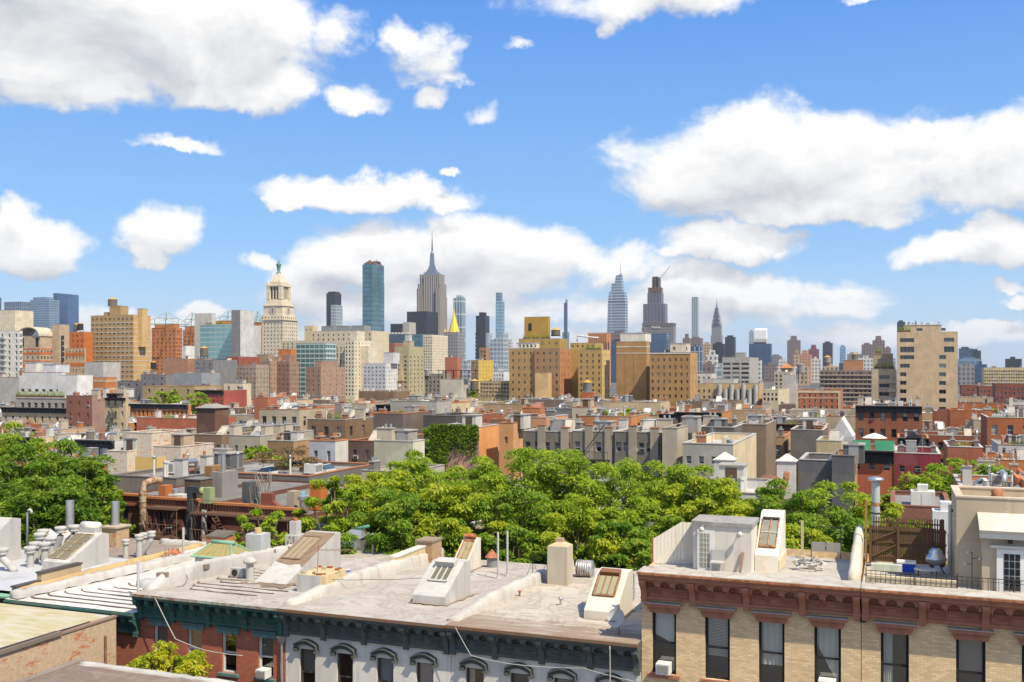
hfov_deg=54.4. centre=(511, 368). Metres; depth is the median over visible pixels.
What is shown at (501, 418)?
row house
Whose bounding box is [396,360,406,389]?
church steeple
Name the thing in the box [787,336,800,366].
skyscraper
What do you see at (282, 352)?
brick annex
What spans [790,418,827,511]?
row house
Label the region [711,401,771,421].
row house
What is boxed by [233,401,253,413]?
row house
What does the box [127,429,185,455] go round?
row house
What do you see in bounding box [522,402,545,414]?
row house
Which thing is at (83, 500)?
leafy tree
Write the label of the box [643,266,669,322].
skyscraper
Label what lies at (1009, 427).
window
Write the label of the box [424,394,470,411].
row house
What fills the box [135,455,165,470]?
plywood hut
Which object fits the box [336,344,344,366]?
office building
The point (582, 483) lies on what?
leafy tree
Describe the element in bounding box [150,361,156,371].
water tank
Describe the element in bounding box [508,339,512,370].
tower block
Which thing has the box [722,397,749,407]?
row house
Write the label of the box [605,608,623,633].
satellite dish
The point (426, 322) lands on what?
office block
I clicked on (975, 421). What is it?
row house
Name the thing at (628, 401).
row house
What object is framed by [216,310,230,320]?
apartment building
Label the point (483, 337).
skyscraper
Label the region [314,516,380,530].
row house
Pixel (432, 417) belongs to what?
row house
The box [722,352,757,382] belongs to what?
institute building
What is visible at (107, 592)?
stuccoed house
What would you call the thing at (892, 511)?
leafy tree
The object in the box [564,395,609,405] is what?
row house
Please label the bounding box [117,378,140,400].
warehouse
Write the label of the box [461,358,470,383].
distant block
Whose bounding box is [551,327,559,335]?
water tank
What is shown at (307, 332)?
office building
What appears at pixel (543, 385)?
stair tower
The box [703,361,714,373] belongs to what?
distant block
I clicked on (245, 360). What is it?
brick annex
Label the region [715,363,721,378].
distant block
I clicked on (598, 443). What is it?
window
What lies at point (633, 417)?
row house
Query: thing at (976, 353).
skyscraper
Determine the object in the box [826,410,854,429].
row house
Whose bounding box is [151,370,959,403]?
ground
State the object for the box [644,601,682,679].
window
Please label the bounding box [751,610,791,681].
window
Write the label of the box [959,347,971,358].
skyscraper
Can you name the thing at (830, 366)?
distant block
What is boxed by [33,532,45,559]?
chimney pot
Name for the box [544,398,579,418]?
row house
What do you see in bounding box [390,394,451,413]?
row house
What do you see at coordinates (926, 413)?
row house
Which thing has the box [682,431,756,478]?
row house
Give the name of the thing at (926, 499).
door
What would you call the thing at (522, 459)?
leafy tree
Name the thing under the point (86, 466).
leafy tree
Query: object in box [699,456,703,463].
window
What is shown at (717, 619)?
window
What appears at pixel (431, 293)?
skyscraper
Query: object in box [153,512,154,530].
window
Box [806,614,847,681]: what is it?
window
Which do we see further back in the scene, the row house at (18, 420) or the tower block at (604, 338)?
the tower block at (604, 338)
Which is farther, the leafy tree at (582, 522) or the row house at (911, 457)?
the row house at (911, 457)
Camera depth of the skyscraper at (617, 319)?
3831.92 m
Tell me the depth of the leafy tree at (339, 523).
63.04 m
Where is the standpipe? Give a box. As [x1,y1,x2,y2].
[137,560,139,591]
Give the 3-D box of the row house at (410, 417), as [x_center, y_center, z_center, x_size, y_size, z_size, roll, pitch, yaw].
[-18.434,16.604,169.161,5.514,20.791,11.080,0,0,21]
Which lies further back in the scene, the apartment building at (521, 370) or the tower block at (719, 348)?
the tower block at (719, 348)
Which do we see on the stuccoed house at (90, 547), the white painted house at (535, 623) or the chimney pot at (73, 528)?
the chimney pot at (73, 528)
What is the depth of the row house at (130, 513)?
73.50 m
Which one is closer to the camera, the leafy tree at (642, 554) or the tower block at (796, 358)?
the leafy tree at (642, 554)
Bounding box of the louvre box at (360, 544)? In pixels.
[341,525,370,550]
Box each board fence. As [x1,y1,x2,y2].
[652,521,692,563]
[865,499,947,567]
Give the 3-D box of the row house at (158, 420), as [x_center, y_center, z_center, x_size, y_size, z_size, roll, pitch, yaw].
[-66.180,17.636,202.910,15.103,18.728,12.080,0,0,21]
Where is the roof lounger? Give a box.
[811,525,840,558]
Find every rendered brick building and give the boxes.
[0,603,116,681]
[13,659,234,681]
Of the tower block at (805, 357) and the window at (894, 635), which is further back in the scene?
the tower block at (805, 357)
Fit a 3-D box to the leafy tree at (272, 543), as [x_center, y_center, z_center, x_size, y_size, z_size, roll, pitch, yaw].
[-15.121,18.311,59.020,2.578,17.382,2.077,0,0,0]
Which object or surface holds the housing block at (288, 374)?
on the ground
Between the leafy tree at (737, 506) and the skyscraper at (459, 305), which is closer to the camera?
the leafy tree at (737, 506)
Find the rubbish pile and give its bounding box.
[791,554,827,569]
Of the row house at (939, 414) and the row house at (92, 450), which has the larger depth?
the row house at (939, 414)
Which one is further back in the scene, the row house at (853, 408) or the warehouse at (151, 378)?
the warehouse at (151, 378)
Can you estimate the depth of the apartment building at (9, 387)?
338.62 m
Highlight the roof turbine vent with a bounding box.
[243,557,256,579]
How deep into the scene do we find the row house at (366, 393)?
497.96 m
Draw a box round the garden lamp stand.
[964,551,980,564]
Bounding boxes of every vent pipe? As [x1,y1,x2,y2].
[26,508,32,545]
[182,527,184,553]
[496,532,499,578]
[506,531,508,575]
[633,573,635,600]
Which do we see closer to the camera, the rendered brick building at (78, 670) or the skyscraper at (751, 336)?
the rendered brick building at (78, 670)
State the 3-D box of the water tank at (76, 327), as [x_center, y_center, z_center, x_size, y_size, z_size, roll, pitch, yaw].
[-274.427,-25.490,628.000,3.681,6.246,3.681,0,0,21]
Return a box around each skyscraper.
[4,302,29,310]
[30,297,58,335]
[53,293,78,331]
[326,291,342,325]
[362,260,383,330]
[417,240,446,334]
[444,311,463,360]
[453,295,465,357]
[475,312,491,358]
[489,333,507,370]
[496,292,503,337]
[562,299,568,348]
[607,263,627,333]
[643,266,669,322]
[691,337,702,345]
[692,297,698,336]
[702,342,710,363]
[711,300,722,349]
[725,335,735,356]
[749,330,753,343]
[749,342,771,378]
[754,328,766,343]
[772,354,781,364]
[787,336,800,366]
[808,345,818,358]
[823,341,832,365]
[840,345,845,362]
[847,352,861,359]
[885,346,890,352]
[897,320,904,331]
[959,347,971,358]
[972,349,980,358]
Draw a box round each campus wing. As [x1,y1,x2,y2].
[195,313,215,358]
[231,310,253,356]
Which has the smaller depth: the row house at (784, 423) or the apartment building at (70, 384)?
the row house at (784, 423)
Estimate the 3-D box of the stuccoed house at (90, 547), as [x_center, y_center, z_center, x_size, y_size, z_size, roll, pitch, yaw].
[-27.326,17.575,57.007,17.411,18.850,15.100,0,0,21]
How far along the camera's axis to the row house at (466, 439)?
127.09 m
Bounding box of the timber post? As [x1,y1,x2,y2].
[801,520,803,553]
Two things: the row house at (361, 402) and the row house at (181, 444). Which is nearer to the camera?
the row house at (181, 444)
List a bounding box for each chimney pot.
[23,545,36,567]
[29,541,40,562]
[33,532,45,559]
[37,529,48,540]
[38,541,50,565]
[44,536,56,555]
[54,526,66,550]
[68,524,78,539]
[121,539,129,558]
[134,534,143,557]
[139,532,147,554]
[142,530,155,555]
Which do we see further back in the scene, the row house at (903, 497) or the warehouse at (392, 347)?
the warehouse at (392, 347)
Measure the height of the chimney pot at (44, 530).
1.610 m
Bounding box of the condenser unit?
[230,567,245,577]
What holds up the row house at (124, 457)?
on the ground
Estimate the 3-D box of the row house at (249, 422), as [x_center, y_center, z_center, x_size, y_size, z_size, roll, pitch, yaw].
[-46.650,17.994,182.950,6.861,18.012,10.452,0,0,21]
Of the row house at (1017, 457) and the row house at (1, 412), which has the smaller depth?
the row house at (1017, 457)
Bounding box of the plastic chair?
[710,549,724,570]
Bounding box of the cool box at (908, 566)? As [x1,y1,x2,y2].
[897,559,915,572]
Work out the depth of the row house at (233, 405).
291.75 m
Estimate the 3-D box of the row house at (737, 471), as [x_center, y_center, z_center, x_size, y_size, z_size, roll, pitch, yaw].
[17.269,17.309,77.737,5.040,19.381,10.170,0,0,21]
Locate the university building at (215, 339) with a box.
[200,320,260,359]
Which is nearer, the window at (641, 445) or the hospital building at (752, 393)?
the window at (641, 445)
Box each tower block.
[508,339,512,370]
[588,332,610,385]
[611,331,623,340]
[611,339,619,382]
[683,334,690,345]
[690,345,702,373]
[706,350,717,366]
[713,342,724,362]
[778,359,786,366]
[793,349,799,381]
[800,350,811,382]
[862,343,871,357]
[872,336,884,357]
[958,357,981,364]
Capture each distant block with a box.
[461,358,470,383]
[494,363,503,371]
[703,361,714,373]
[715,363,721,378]
[758,360,761,382]
[763,362,777,381]
[777,364,796,374]
[798,364,808,384]
[811,357,821,382]
[823,363,838,369]
[858,356,872,369]
[958,363,973,386]
[974,361,986,383]
[1005,357,1021,366]
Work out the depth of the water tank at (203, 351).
468.63 m
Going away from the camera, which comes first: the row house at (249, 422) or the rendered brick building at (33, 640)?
the rendered brick building at (33, 640)
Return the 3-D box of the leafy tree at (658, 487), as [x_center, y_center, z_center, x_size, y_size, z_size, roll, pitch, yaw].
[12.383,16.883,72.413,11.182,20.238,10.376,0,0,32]
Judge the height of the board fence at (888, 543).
2.440 m
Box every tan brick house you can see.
[637,509,865,681]
[861,485,1023,681]
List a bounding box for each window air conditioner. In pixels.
[255,667,271,680]
[656,660,671,676]
[818,677,835,681]
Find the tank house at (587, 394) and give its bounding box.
[581,392,595,398]
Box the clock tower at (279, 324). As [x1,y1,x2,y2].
[259,260,298,356]
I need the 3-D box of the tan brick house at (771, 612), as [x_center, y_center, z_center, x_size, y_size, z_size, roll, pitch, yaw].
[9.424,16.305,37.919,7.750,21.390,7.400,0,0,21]
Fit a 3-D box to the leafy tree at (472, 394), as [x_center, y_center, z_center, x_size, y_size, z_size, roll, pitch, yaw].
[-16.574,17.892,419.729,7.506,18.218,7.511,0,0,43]
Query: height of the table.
0.290 m
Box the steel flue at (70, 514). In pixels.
[65,500,74,532]
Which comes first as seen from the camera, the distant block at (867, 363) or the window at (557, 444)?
the window at (557, 444)
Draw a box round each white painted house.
[277,533,546,681]
[445,537,641,681]
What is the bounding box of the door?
[922,494,930,505]
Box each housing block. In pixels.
[237,362,268,397]
[256,354,276,394]
[277,355,298,395]
[306,360,344,395]
[960,383,983,395]
[977,384,991,396]
[992,382,1023,401]
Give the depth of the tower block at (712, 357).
1298.31 m
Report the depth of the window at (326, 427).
171.02 m
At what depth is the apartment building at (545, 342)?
404.38 m
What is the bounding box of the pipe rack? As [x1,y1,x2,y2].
[159,546,181,556]
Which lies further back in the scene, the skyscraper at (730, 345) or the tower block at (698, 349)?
the skyscraper at (730, 345)
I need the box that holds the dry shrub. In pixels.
[251,445,321,470]
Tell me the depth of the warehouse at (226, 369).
462.08 m
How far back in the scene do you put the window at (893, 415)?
188.64 m
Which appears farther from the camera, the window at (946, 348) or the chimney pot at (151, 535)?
the window at (946, 348)
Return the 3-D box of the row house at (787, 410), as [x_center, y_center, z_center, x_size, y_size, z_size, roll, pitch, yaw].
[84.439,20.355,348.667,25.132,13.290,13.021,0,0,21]
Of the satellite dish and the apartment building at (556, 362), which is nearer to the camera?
the satellite dish
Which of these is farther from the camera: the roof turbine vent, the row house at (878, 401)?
the row house at (878, 401)
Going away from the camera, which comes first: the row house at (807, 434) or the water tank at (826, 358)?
the row house at (807, 434)
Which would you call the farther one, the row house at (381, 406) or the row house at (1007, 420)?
the row house at (381, 406)
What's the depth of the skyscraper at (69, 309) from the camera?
3593.70 m
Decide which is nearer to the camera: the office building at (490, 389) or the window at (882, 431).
the window at (882, 431)
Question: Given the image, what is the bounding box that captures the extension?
[361,456,444,490]
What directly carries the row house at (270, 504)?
on the ground
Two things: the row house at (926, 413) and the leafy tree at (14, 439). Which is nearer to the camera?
the leafy tree at (14, 439)
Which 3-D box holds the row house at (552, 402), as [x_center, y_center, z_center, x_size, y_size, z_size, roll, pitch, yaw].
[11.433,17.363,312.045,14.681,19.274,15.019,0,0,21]
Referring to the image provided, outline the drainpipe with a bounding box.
[275,635,286,681]
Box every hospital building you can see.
[698,380,763,404]
[981,365,1023,384]
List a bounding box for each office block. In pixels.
[389,332,411,342]
[390,322,415,333]
[407,311,437,334]
[412,334,426,346]
[642,323,675,342]
[650,333,669,351]
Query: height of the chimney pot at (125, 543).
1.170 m
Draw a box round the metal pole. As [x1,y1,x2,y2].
[948,505,952,572]
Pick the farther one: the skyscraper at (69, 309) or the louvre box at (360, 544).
the skyscraper at (69, 309)
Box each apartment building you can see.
[0,309,32,330]
[0,331,22,376]
[0,373,18,403]
[19,362,69,395]
[58,375,92,396]
[65,348,85,374]
[69,330,92,361]
[91,305,150,380]
[151,312,189,373]
[179,312,194,345]
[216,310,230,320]
[254,310,262,353]
[296,343,335,394]
[363,352,399,389]
[425,371,450,396]
[445,355,460,378]
[471,358,493,392]
[479,348,489,359]
[493,371,508,380]
[509,342,539,399]
[519,334,566,347]
[534,348,570,397]
[570,335,603,397]
[578,345,609,398]
[616,333,650,399]
[649,343,697,406]
[698,372,715,382]
[763,386,788,410]
[774,370,794,387]
[783,373,796,403]
[796,387,842,408]
[820,360,871,404]
[872,347,896,402]
[897,319,957,408]
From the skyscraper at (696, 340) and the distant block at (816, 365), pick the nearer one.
the distant block at (816, 365)
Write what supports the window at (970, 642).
in the tan brick house at (928, 628)
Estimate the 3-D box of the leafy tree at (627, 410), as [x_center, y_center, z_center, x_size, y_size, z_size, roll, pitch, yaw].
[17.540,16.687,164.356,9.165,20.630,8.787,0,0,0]
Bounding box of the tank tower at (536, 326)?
[524,316,549,338]
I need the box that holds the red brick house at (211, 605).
[130,518,389,681]
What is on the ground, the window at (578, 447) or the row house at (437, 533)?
the row house at (437, 533)
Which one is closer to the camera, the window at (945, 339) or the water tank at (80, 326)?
the window at (945, 339)
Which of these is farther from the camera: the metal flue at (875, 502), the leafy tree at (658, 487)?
the leafy tree at (658, 487)
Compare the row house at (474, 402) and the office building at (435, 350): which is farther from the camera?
the office building at (435, 350)
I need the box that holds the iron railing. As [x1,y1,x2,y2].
[865,567,1023,592]
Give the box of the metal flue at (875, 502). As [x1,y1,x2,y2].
[867,476,883,562]
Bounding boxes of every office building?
[281,341,310,348]
[304,326,316,340]
[311,325,388,362]
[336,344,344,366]
[345,331,377,399]
[395,335,423,397]
[423,334,447,393]
[480,379,508,400]
[703,377,737,382]
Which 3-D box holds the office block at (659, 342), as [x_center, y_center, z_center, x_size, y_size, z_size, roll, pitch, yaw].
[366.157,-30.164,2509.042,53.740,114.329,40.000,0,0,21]
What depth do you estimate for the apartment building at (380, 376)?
598.70 m
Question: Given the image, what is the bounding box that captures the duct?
[0,547,17,571]
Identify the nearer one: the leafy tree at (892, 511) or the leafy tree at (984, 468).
the leafy tree at (892, 511)
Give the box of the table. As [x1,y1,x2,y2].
[914,567,940,577]
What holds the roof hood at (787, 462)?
on the arched house at (786, 474)
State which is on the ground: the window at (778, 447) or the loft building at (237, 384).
the loft building at (237, 384)
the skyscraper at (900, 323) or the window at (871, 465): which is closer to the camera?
the window at (871, 465)
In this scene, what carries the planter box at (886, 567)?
on the tan brick house at (928, 628)
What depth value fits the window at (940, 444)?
186.28 m
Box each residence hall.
[19,324,68,371]
[93,377,116,394]
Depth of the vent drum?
49.90 m
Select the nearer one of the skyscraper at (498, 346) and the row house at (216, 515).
the row house at (216, 515)
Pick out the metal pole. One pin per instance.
(950, 511)
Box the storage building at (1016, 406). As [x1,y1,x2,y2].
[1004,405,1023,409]
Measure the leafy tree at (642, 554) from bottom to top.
18.313 m
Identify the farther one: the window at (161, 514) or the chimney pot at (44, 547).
the window at (161, 514)
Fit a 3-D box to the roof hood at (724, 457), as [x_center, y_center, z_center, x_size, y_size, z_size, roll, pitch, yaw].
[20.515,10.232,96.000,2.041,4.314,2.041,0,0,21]
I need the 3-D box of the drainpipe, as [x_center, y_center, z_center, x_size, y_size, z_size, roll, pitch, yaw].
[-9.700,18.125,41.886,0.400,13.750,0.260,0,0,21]
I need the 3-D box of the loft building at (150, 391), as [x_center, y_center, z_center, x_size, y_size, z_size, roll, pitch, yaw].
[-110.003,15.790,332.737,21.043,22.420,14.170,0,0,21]
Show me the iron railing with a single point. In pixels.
(951, 579)
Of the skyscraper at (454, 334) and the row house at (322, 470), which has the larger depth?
the skyscraper at (454, 334)
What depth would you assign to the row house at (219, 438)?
133.63 m
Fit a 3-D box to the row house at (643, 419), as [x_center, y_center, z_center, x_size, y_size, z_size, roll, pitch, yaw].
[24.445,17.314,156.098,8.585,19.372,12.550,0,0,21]
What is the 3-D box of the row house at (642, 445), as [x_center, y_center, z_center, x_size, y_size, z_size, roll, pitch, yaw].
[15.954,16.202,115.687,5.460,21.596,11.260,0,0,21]
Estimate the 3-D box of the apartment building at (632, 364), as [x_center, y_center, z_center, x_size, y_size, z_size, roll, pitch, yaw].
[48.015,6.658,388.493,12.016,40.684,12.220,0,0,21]
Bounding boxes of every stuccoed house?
[0,501,205,602]
[3,527,269,667]
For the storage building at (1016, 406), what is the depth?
307.84 m
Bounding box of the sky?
[0,0,1023,369]
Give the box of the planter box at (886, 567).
[871,562,901,571]
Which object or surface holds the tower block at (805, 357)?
on the ground
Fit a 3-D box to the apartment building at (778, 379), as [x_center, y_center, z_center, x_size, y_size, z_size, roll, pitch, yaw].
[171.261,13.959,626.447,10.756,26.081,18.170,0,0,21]
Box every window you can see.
[122,366,131,380]
[124,508,127,522]
[146,618,169,665]
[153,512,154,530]
[159,512,163,531]
[166,512,172,532]
[180,621,204,673]
[185,514,186,533]
[214,625,240,677]
[251,629,277,681]
[292,639,318,681]
[325,426,328,435]
[330,643,356,681]
[337,427,340,435]
[370,647,397,681]
[409,652,437,681]
[459,657,487,681]
[504,662,533,681]
[546,442,549,449]
[547,667,577,681]
[555,442,559,451]
[576,441,580,450]
[595,672,624,681]
[597,442,600,451]
[616,442,620,451]
[624,442,627,451]
[639,443,644,451]
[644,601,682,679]
[697,605,736,681]
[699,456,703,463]
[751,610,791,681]
[776,445,780,455]
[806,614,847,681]
[858,412,862,419]
[858,428,862,436]
[869,412,873,420]
[869,463,874,469]
[873,620,916,681]
[879,375,888,378]
[879,384,888,386]
[879,392,888,395]
[880,413,884,420]
[880,429,884,436]
[884,464,889,469]
[891,413,896,420]
[891,429,896,436]
[899,465,904,471]
[900,338,913,341]
[900,347,913,352]
[900,355,913,358]
[900,364,909,367]
[903,413,907,420]
[914,413,918,420]
[915,466,920,471]
[938,442,942,450]
[944,338,953,341]
[944,346,953,351]
[948,626,994,681]
[992,425,997,434]
[1007,425,1012,433]
[1013,632,1023,681]
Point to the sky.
(839, 172)
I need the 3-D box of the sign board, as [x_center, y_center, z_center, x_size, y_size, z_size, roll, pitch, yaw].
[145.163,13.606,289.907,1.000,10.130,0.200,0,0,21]
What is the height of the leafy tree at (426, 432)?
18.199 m
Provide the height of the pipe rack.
0.566 m
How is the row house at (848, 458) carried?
on the ground
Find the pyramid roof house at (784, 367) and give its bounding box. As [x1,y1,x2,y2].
[780,364,792,371]
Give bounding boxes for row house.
[0,391,129,424]
[0,400,15,406]
[0,404,15,419]
[0,417,41,432]
[0,425,14,440]
[0,447,98,490]
[4,422,75,446]
[32,418,94,432]
[41,431,99,450]
[52,450,107,525]
[66,388,104,432]
[74,425,156,456]
[102,385,134,432]
[106,477,271,537]
[107,437,136,473]
[110,451,244,492]
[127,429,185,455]
[128,399,140,402]
[128,399,190,417]
[128,414,143,430]
[137,409,235,430]
[138,455,309,540]
[153,430,213,464]
[168,427,196,433]
[187,470,344,543]
[189,444,368,484]
[194,422,257,447]
[203,402,238,413]
[228,421,313,459]
[229,406,253,422]
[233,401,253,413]
[234,419,258,427]
[249,484,382,546]
[254,389,295,419]
[259,401,331,429]
[267,428,309,459]
[272,396,334,414]
[288,395,312,403]
[292,393,344,398]
[303,395,349,403]
[307,406,372,439]
[309,432,348,461]
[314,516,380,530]
[329,397,397,403]
[331,398,388,409]
[334,399,351,415]
[348,429,423,462]
[352,407,376,415]
[359,387,409,400]
[373,405,428,433]
[374,424,424,469]
[375,398,423,411]
[382,513,507,554]
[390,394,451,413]
[423,407,479,463]
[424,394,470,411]
[428,392,470,404]
[428,414,498,490]
[453,399,482,407]
[455,406,499,423]
[471,399,503,404]
[484,398,534,412]
[487,407,517,416]
[490,409,521,423]
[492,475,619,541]
[499,413,530,479]
[518,393,577,407]
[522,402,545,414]
[522,416,584,474]
[524,407,567,429]
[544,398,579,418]
[560,394,618,399]
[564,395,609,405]
[572,398,597,425]
[572,415,628,479]
[578,406,648,425]
[595,488,698,562]
[601,406,647,412]
[603,394,668,412]
[614,415,673,489]
[617,406,665,417]
[639,416,681,425]
[659,406,716,422]
[662,415,701,476]
[669,402,676,411]
[674,400,731,423]
[677,395,742,409]
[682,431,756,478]
[697,462,772,501]
[699,412,744,434]
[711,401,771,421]
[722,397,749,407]
[738,410,775,477]
[764,413,802,430]
[772,408,829,418]
[772,415,828,435]
[774,409,788,412]
[776,426,790,513]
[778,402,795,410]
[789,406,850,413]
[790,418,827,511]
[796,410,825,422]
[799,452,831,521]
[816,429,844,452]
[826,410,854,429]
[831,442,865,510]
[835,416,854,441]
[843,403,852,408]
[851,402,864,412]
[852,439,894,512]
[855,395,921,483]
[876,398,912,403]
[890,490,949,527]
[894,439,940,490]
[897,429,928,445]
[922,404,931,425]
[922,406,963,426]
[922,419,973,431]
[924,426,980,473]
[943,436,982,475]
[947,403,993,426]
[953,461,1023,487]
[958,394,992,401]
[958,398,1008,412]
[970,411,980,431]
[975,455,1023,475]
[980,405,1023,451]
[983,443,1023,470]
[991,434,1023,452]
[1007,397,1023,404]
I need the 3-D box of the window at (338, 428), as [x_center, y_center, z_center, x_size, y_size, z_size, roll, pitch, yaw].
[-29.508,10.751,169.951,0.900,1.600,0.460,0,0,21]
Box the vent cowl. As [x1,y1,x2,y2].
[485,549,496,567]
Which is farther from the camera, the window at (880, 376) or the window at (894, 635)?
the window at (880, 376)
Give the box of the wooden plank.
[738,552,743,572]
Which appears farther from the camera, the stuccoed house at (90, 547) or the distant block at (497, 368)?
the distant block at (497, 368)
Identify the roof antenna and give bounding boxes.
[308,542,355,571]
[527,554,546,573]
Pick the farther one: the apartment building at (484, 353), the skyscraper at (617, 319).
the skyscraper at (617, 319)
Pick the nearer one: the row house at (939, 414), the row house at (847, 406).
the row house at (939, 414)
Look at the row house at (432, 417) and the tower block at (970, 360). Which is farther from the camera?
the tower block at (970, 360)
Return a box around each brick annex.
[226,356,259,364]
[279,349,295,360]
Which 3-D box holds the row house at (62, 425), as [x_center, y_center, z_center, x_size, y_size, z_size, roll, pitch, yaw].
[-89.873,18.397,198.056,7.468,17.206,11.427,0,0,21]
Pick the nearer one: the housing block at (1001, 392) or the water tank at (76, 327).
the housing block at (1001, 392)
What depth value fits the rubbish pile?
37.72 m
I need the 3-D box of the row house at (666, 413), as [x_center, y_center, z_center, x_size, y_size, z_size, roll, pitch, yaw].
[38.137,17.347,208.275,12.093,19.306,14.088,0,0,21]
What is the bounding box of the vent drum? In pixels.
[575,559,594,577]
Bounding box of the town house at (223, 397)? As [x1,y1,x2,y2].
[194,386,246,406]
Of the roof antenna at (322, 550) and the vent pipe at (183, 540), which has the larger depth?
the vent pipe at (183, 540)
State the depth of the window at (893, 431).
188.64 m
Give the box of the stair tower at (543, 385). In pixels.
[535,373,551,397]
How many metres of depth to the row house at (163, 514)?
72.88 m
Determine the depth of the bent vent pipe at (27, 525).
59.70 m
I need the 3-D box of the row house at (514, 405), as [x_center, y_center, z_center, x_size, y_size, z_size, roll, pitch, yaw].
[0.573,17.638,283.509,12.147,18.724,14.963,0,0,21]
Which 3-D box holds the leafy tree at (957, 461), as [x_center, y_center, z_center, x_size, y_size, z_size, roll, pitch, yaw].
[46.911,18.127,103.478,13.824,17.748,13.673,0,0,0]
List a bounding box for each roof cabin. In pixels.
[911,484,934,505]
[932,500,950,557]
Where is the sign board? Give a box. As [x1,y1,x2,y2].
[1009,398,1012,405]
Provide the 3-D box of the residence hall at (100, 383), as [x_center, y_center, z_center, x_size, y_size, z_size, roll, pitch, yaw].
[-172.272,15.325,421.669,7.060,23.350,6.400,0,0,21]
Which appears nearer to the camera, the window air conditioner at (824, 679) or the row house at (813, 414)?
the window air conditioner at (824, 679)
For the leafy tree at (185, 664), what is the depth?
40.19 m
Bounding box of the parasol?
[862,433,885,449]
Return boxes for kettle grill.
[925,546,945,573]
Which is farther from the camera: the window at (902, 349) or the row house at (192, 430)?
the window at (902, 349)
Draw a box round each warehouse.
[85,362,120,380]
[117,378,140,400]
[141,371,172,399]
[162,355,211,373]
[173,369,219,384]
[182,346,194,358]
[195,358,236,388]
[389,343,402,351]
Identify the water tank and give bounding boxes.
[73,323,78,331]
[78,322,82,331]
[108,297,116,305]
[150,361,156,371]
[199,346,208,358]
[425,369,429,378]
[470,379,478,394]
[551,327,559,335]
[583,380,591,391]
[797,363,803,380]
[823,355,830,363]
[852,353,857,359]
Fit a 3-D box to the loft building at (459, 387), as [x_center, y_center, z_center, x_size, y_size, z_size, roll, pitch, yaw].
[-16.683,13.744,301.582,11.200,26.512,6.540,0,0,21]
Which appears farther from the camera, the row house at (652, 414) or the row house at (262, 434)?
the row house at (652, 414)
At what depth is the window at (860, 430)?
190.79 m
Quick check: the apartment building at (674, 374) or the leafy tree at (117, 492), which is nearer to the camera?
the leafy tree at (117, 492)
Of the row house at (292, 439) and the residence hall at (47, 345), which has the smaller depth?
the row house at (292, 439)
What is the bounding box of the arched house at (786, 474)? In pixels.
[759,471,789,503]
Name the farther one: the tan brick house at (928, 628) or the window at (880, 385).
the window at (880, 385)
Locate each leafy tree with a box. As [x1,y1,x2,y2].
[0,421,69,517]
[0,437,134,537]
[0,474,101,593]
[7,485,115,593]
[25,459,126,533]
[91,468,124,502]
[125,640,212,676]
[148,389,183,403]
[169,391,210,414]
[232,507,287,545]
[238,539,277,547]
[241,445,281,460]
[292,475,381,547]
[318,468,438,548]
[340,485,466,554]
[366,449,486,521]
[370,481,519,561]
[415,455,528,540]
[422,428,432,461]
[438,446,589,558]
[460,486,586,564]
[468,390,478,398]
[504,447,662,560]
[522,496,649,567]
[573,519,651,570]
[582,455,689,515]
[602,408,630,415]
[615,462,739,518]
[630,513,684,552]
[645,475,763,530]
[744,478,840,536]
[780,479,881,529]
[786,522,844,551]
[786,527,810,549]
[799,509,880,552]
[824,496,907,526]
[867,517,936,556]
[880,482,916,515]
[896,462,952,500]
[919,457,1008,492]
[947,464,1013,495]
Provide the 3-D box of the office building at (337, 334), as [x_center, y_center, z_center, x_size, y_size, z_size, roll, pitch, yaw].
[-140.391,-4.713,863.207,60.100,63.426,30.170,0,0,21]
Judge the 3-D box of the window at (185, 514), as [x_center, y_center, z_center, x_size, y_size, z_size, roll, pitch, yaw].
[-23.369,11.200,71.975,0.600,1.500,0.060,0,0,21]
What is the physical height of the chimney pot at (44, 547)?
1.337 m
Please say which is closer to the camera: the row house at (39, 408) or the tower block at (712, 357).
the row house at (39, 408)
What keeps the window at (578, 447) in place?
in the row house at (594, 442)
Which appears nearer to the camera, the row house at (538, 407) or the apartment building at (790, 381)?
the row house at (538, 407)
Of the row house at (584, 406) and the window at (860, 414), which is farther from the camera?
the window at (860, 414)
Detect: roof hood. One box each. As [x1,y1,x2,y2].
[713,452,736,476]
[775,454,798,499]
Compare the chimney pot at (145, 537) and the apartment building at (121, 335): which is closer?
the chimney pot at (145, 537)
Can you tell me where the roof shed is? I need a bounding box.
[196,404,228,432]
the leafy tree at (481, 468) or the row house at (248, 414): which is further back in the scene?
the row house at (248, 414)
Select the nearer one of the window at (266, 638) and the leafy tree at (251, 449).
the window at (266, 638)
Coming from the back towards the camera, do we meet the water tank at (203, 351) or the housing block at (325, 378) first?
the housing block at (325, 378)
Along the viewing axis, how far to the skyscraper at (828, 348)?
2895.13 m
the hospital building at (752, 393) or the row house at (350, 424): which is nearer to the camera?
the row house at (350, 424)
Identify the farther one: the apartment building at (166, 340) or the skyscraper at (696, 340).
the skyscraper at (696, 340)
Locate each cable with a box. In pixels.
[155,598,242,655]
[332,578,416,579]
[455,627,634,681]
[609,646,610,681]
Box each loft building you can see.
[143,382,221,407]
[224,379,250,404]
[436,370,477,397]
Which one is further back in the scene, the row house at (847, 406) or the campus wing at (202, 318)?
the campus wing at (202, 318)
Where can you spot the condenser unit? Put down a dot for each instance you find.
(238, 572)

